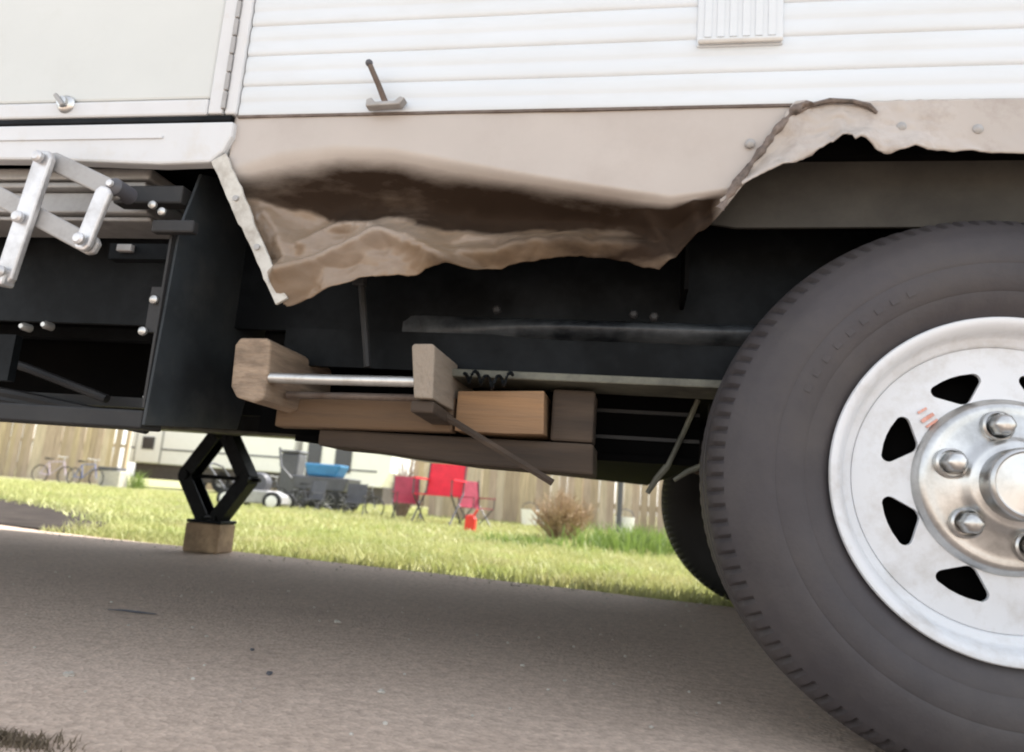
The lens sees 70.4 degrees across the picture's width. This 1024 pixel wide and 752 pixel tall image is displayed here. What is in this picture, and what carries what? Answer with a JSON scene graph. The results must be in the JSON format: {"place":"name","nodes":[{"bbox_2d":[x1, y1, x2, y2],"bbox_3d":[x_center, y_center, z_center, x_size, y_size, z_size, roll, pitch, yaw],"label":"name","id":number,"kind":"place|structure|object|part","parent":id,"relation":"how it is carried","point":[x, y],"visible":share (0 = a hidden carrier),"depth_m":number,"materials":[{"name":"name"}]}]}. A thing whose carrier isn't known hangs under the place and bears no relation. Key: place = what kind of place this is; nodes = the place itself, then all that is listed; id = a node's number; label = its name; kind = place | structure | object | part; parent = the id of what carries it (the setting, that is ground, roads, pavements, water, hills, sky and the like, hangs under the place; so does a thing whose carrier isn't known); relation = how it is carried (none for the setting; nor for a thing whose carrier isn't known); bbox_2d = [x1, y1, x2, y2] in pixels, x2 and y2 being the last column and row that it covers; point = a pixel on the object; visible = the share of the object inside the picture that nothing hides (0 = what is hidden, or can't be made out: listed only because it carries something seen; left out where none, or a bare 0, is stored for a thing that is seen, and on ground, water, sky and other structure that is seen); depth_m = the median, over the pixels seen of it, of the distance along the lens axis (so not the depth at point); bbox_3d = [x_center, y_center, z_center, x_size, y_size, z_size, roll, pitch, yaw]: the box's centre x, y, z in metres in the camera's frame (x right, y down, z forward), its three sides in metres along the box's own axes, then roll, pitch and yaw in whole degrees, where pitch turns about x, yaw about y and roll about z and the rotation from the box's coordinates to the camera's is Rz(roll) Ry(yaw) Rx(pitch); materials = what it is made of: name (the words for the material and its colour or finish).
{"place":"outdoors","nodes":[
{"label":"outdoors","id":0,"kind":"place"},
{"bbox_2d":[0,499,108,532],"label":"driveway","id":1,"kind":"structure","parent":0,"point":[21,515],"depth_m":4.30,"materials":[{"name":"concrete"}]},
{"bbox_2d":[6,424,657,516],"label":"sky","id":2,"kind":"structure","parent":0,"point":[130,465],"materials":[{"name":"white"}]},
{"bbox_2d":[0,469,734,607],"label":"lawn","id":3,"kind":"structure","parent":0,"point":[167,485],"depth_m":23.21,"materials":[{"name":"plant"}]},
{"bbox_2d":[31,456,73,482],"bbox_3d":[-10.380,2.120,16.429,1.032,0.629,0.342,3,-10,6],"label":"bicycle","id":4,"kind":"object","parent":3,"relation":"on","point":[49,474],"visible":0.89,"depth_m":16.42,"materials":[{"name":"grey metal"}]},
{"bbox_2d":[0,422,131,483],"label":"board fence","id":5,"kind":"object","parent":3,"relation":"on","point":[74,445],"visible":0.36,"depth_m":20.29,"materials":[{"name":"beige wood"}]},
{"bbox_2d":[66,458,103,485],"bbox_3d":[-9.234,2.092,15.724,0.998,0.608,0.331,1,-10,16],"label":"bicycle","id":6,"kind":"object","parent":3,"relation":"on","point":[82,476],"visible":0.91,"depth_m":15.72,"materials":[{"name":"grey metal"}]},
{"bbox_2d":[98,470,128,487],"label":"concrete block","id":7,"kind":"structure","parent":3,"relation":"on","point":[116,479],"depth_m":15.72,"materials":[{"name":"grey concrete"}]},
{"bbox_2d":[98,466,125,471],"bbox_3d":[-8.765,2.037,15.913,0.450,0.069,0.340,4,-10,2],"label":"timber offcut","id":8,"kind":"object","parent":7,"relation":"on","point":[110,468],"visible":0.99,"depth_m":15.75,"materials":[{"name":"grey paint"}]},
{"bbox_2d":[124,468,152,488],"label":"dark weeds","id":9,"kind":"object","parent":3,"relation":"on","point":[139,483],"visible":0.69,"depth_m":15.99,"materials":[{"name":"green plant"}]},
{"bbox_2d":[128,431,302,491],"bbox_3d":[-8.890,2.123,22.909,5.300,3.100,2.256,3,-10,9],"label":"parked camper","id":10,"kind":"object","parent":3,"relation":"on","point":[163,455],"visible":0.3,"depth_m":21.93,"materials":[{"name":"grey paint"}]},
{"bbox_2d":[141,436,154,449],"bbox_3d":[-11.081,2.038,22.105,0.400,0.380,0.025,3,-10,9],"label":"window","id":11,"kind":"structure","parent":10,"relation":"in","point":[147,442],"depth_m":22.09,"materials":[{"name":"grey glass"}]},
{"bbox_2d":[134,431,162,462],"bbox_3d":[-11.047,1.769,22.178,0.800,1.720,0.027,3,-10,9],"label":"door","id":12,"kind":"structure","parent":10,"relation":"in","point":[141,455],"depth_m":22.08,"materials":[{"name":"white"}]},
{"bbox_2d":[208,462,295,508],"bbox_3d":[-3.432,1.447,9.478,1.094,0.562,0.564,4,-10,4],"label":"lawn mower","id":13,"kind":"object","parent":3,"relation":"on","point":[261,494],"visible":0.62,"depth_m":9.29,"materials":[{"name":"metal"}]},
{"bbox_2d":[268,475,287,492],"bbox_3d":[-3.620,1.684,10.616,0.766,0.466,0.253,3,-10,7],"label":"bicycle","id":14,"kind":"object","parent":3,"relation":"on","point":[277,488],"visible":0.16,"depth_m":10.60,"materials":[{"name":"grey metal"}]},
{"bbox_2d":[278,450,307,492],"bbox_3d":[-3.602,1.678,11.852,0.340,0.910,0.340,3,-10,10],"label":"waste bin","id":15,"kind":"object","parent":3,"relation":"on","point":[293,462],"visible":0.71,"depth_m":11.74,"materials":[{"name":"grey paint"}]},
{"bbox_2d":[297,480,326,509],"bbox_3d":[-2.523,1.521,9.127,0.261,0.437,0.259,-1,-11,27],"label":"camp chair","id":16,"kind":"object","parent":3,"relation":"on","point":[317,490],"visible":0.9,"depth_m":9.21,"materials":[{"name":"grey fabric"}]},
{"bbox_2d":[289,482,334,509],"bbox_3d":[-2.737,1.637,9.855,0.699,0.426,0.231,4,-10,2],"label":"bicycle","id":17,"kind":"object","parent":3,"relation":"on","point":[304,499],"visible":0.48,"depth_m":9.85,"materials":[{"name":"black metal"}]},
{"bbox_2d":[279,447,360,510],"bbox_3d":[-2.945,1.552,10.841,1.272,0.903,0.670,3,-10,10],"label":"garden cart","id":18,"kind":"object","parent":3,"relation":"on","point":[335,486],"visible":0.49,"depth_m":10.52,"materials":[{"name":"grey paint"}]},
{"bbox_2d":[305,463,348,477],"bbox_3d":[-2.766,1.415,10.831,0.559,0.185,0.360,3,-10,10],"label":"blue tub","id":19,"kind":"object","parent":18,"relation":"on","point":[326,470],"visible":0.95,"depth_m":10.67,"materials":[{"name":"plastic"}]},
{"bbox_2d":[343,483,367,515],"bbox_3d":[-1.934,1.530,8.922,0.261,0.437,0.259,5,-10,-1],"label":"camp chair","id":20,"kind":"object","parent":3,"relation":"on","point":[356,493],"visible":0.94,"depth_m":9.03,"materials":[{"name":"grey fabric"}]},
{"bbox_2d":[302,442,410,504],"bbox_3d":[-4.713,2.526,22.251,2.750,2.700,2.236,3,-10,7],"label":"parked camper","id":21,"kind":"object","parent":3,"relation":"on","point":[378,471],"visible":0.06,"depth_m":21.12,"materials":[{"name":"grey paint"}]},
{"bbox_2d":[305,443,321,475],"bbox_3d":[-5.796,2.265,21.300,0.420,1.480,0.033,3,-10,7],"label":"window","id":22,"kind":"structure","parent":21,"relation":"in","point":[314,450],"depth_m":21.28,"materials":[{"name":"grey glass"}]},
{"bbox_2d":[334,449,351,472],"bbox_3d":[-4.914,2.297,21.189,0.500,1.050,0.033,3,-10,7],"label":"window","id":23,"kind":"structure","parent":21,"relation":"in","point":[344,458],"depth_m":21.15,"materials":[{"name":"grey glass"}]},
{"bbox_2d":[337,484,383,514],"bbox_3d":[-1.983,1.635,9.521,0.699,0.426,0.231,1,-10,17],"label":"bicycle","id":24,"kind":"object","parent":3,"relation":"on","point":[372,497],"visible":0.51,"depth_m":9.49,"materials":[{"name":"black metal"}]},
{"bbox_2d":[206,460,536,506],"bbox_3d":[-4.978,3.170,24.449,12.907,2.163,0.191,2,-10,12],"label":"board fence","id":25,"kind":"object","parent":3,"relation":"on","point":[420,467],"visible":0.02,"depth_m":23.96,"materials":[{"name":"beige wood"}]},
{"bbox_2d":[389,458,417,516],"bbox_3d":[-1.367,1.405,9.248,0.383,0.876,0.406,3,-10,10],"label":"potted plant","id":26,"kind":"object","parent":3,"relation":"on","point":[401,509],"visible":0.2,"depth_m":9.21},
{"bbox_2d":[391,474,423,520],"bbox_3d":[-1.201,1.422,8.355,0.336,0.563,0.334,8,-11,-18],"label":"camp chair","id":27,"kind":"object","parent":3,"relation":"on","point":[402,489],"visible":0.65,"depth_m":8.48,"materials":[{"name":"red fabric"}]},
{"bbox_2d":[411,463,467,525],"bbox_3d":[-0.814,1.282,8.168,0.499,0.835,0.495,1,-10,16],"label":"camp chair","id":28,"kind":"object","parent":3,"relation":"on","point":[447,480],"visible":0.7,"depth_m":8.35,"materials":[{"name":"red fabric"}]},
{"bbox_2d":[464,509,478,530],"bbox_3d":[-0.375,1.351,6.721,0.120,0.246,0.080,3,-10,10],"label":"fuel can","id":29,"kind":"object","parent":3,"relation":"on","point":[470,521],"visible":0.66,"depth_m":6.69,"materials":[{"name":"red plastic"}]},
{"bbox_2d":[458,481,495,527],"bbox_3d":[-0.421,1.473,8.313,0.336,0.563,0.334,13,-13,-41],"label":"camp chair","id":30,"kind":"object","parent":3,"relation":"on","point":[471,498],"visible":0.83,"depth_m":8.42,"materials":[{"name":"red fabric"}]},
{"bbox_2d":[471,532,583,550],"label":"tall weeds","id":31,"kind":"object","parent":3,"relation":"on","point":[532,539],"visible":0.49,"depth_m":5.19,"materials":[{"name":"green plant"}]},
{"bbox_2d":[521,502,538,525],"bbox_3d":[0.245,1.939,10.116,0.251,0.366,0.250,3,-10,10],"label":"white bucket","id":32,"kind":"object","parent":3,"relation":"on","point":[525,514],"visible":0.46,"depth_m":10.02,"materials":[{"name":"grey paint"}]},
{"bbox_2d":[427,467,666,534],"bbox_3d":[2.349,1.438,10.967,7.541,1.958,0.193,2,-10,15],"label":"board fence","id":33,"kind":"object","parent":3,"relation":"on","point":[508,496],"visible":0.01,"depth_m":11.31,"materials":[{"name":"beige wood"}]},
{"bbox_2d":[528,485,596,539],"bbox_3d":[0.449,1.236,6.502,0.627,0.527,0.640,3,-10,10],"label":"dry bush","id":34,"kind":"object","parent":3,"relation":"on","point":[563,514],"visible":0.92,"depth_m":6.39,"materials":[{"name":"brown plant"}]},
{"bbox_2d":[544,520,677,557],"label":"tall weeds","id":35,"kind":"object","parent":3,"relation":"on","point":[653,543],"visible":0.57,"depth_m":5.16,"materials":[{"name":"green plant"}]},
{"bbox_2d":[616,482,622,532],"bbox_3d":[1.375,1.416,9.198,0.200,1.240,0.200,3,-10,10],"label":"metal post","id":36,"kind":"object","parent":3,"relation":"on","point":[619,504],"visible":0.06,"depth_m":9.13,"materials":[{"name":"grey metal"}]},
{"bbox_2d":[615,509,634,531],"bbox_3d":[1.444,1.885,9.303,0.251,0.366,0.250,3,-10,10],"label":"white bucket","id":37,"kind":"object","parent":3,"relation":"on","point":[627,521],"visible":0.41,"depth_m":9.20,"materials":[{"name":"grey paint"}]},
{"bbox_2d":[0,525,885,751],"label":"pavement","id":38,"kind":"structure","parent":0,"point":[322,684],"depth_m":1.22,"materials":[{"name":"grey asphalt"}]},
{"bbox_2d":[0,724,121,751],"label":"dead weeds","id":39,"kind":"object","parent":38,"relation":"on","point":[7,738],"visible":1,"depth_m":0.74,"materials":[{"name":"plant"}]},
{"bbox_2d":[63,671,74,676],"bbox_3d":[-0.609,0.411,0.999,0.015,0.008,0.015,3,-10,10],"label":"pebble","id":40,"kind":"object","parent":38,"relation":"on","point":[68,673],"visible":1,"depth_m":0.99,"materials":[{"name":"stone"}]},
{"bbox_2d":[108,609,156,614],"bbox_3d":[-0.779,0.483,1.489,0.106,0.004,0.009,3,-10,8],"label":"twig","id":41,"kind":"object","parent":38,"relation":"on","point":[134,611],"visible":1,"depth_m":1.49,"materials":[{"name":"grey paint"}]},
{"bbox_2d":[182,522,234,553],"bbox_3d":[-1.214,0.647,2.911,0.150,0.113,0.120,3,-10,10],"label":"wooden block","id":42,"kind":"object","parent":38,"relation":"on","point":[209,538],"depth_m":2.86,"materials":[{"name":"brown wood"}]},
{"bbox_2d":[178,434,260,523],"bbox_3d":[-1.187,0.411,2.951,0.353,0.368,0.120,3,-10,10],"label":"scissor jack","id":43,"kind":"object","parent":42,"relation":"on","point":[197,463],"visible":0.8,"depth_m":2.93,"materials":[{"name":"black paint"}]},
{"bbox_2d":[377,689,384,693],"bbox_3d":[-0.186,0.448,1.030,0.011,0.007,0.011,-4,-13,38],"label":"pebble","id":44,"kind":"object","parent":38,"relation":"on","point":[381,691],"visible":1,"depth_m":1.03,"materials":[{"name":"stone"}]},
{"bbox_2d":[5,532,810,734],"bbox_3d":[-0.775,0.560,1.909,3.047,0.007,2.247,3,-10,10],"label":"grit","id":45,"kind":"object","parent":38,"relation":"on","point":[472,715],"visible":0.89,"depth_m":2.35,"materials":[{"name":"concrete"}]},
{"bbox_2d":[0,0,1023,751],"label":"travel trailer","id":46,"kind":"object","parent":38,"relation":"on","point":[750,272],"visible":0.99,"depth_m":1.05,"materials":[{"name":"white metal"}]},
{"bbox_3d":[-0.918,-1.186,1.354,1.016,1.541,0.037,3,-10,10],"label":"entry door","id":47,"kind":"part","parent":46,"relation":"part of","materials":[{"name":"paint"}]},
{"bbox_2d":[232,338,553,485],"bbox_3d":[-0.135,0.101,1.348,0.490,0.188,0.634,3,-10,10],"label":"wooden bracket","id":48,"kind":"object","parent":46,"relation":"attached to","point":[267,372],"visible":0.79,"depth_m":1.09,"materials":[{"name":"wood"}]},
{"bbox_2d":[275,398,456,433],"bbox_3d":[-0.238,0.061,1.187,0.301,0.064,0.035,3,-10,10],"label":"brown board","id":49,"kind":"object","parent":48,"relation":"on","point":[367,415],"visible":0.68,"depth_m":1.17,"materials":[{"name":"brown wood"}]},
{"bbox_2d":[318,429,596,478],"bbox_3d":[-0.088,0.129,1.211,0.454,0.048,0.115,3,-10,10],"label":"brown plank","id":50,"kind":"object","parent":46,"relation":"hanging from","point":[566,459],"visible":0.96,"depth_m":1.15,"materials":[{"name":"brown wood"}]},
{"bbox_2d":[455,391,550,440],"bbox_3d":[-0.010,0.064,1.177,0.141,0.070,0.100,3,-10,10],"label":"pine board","id":51,"kind":"object","parent":50,"relation":"on","point":[517,415],"visible":0.97,"depth_m":1.13,"materials":[{"name":"brown wood"}]},
{"bbox_2d":[550,389,596,445],"bbox_3d":[0.101,0.069,1.172,0.067,0.082,0.070,3,-10,10],"label":"upright offcut","id":52,"kind":"object","parent":50,"relation":"on","point":[574,416],"visible":0.85,"depth_m":1.14,"materials":[{"name":"brown wood"}]}
]}

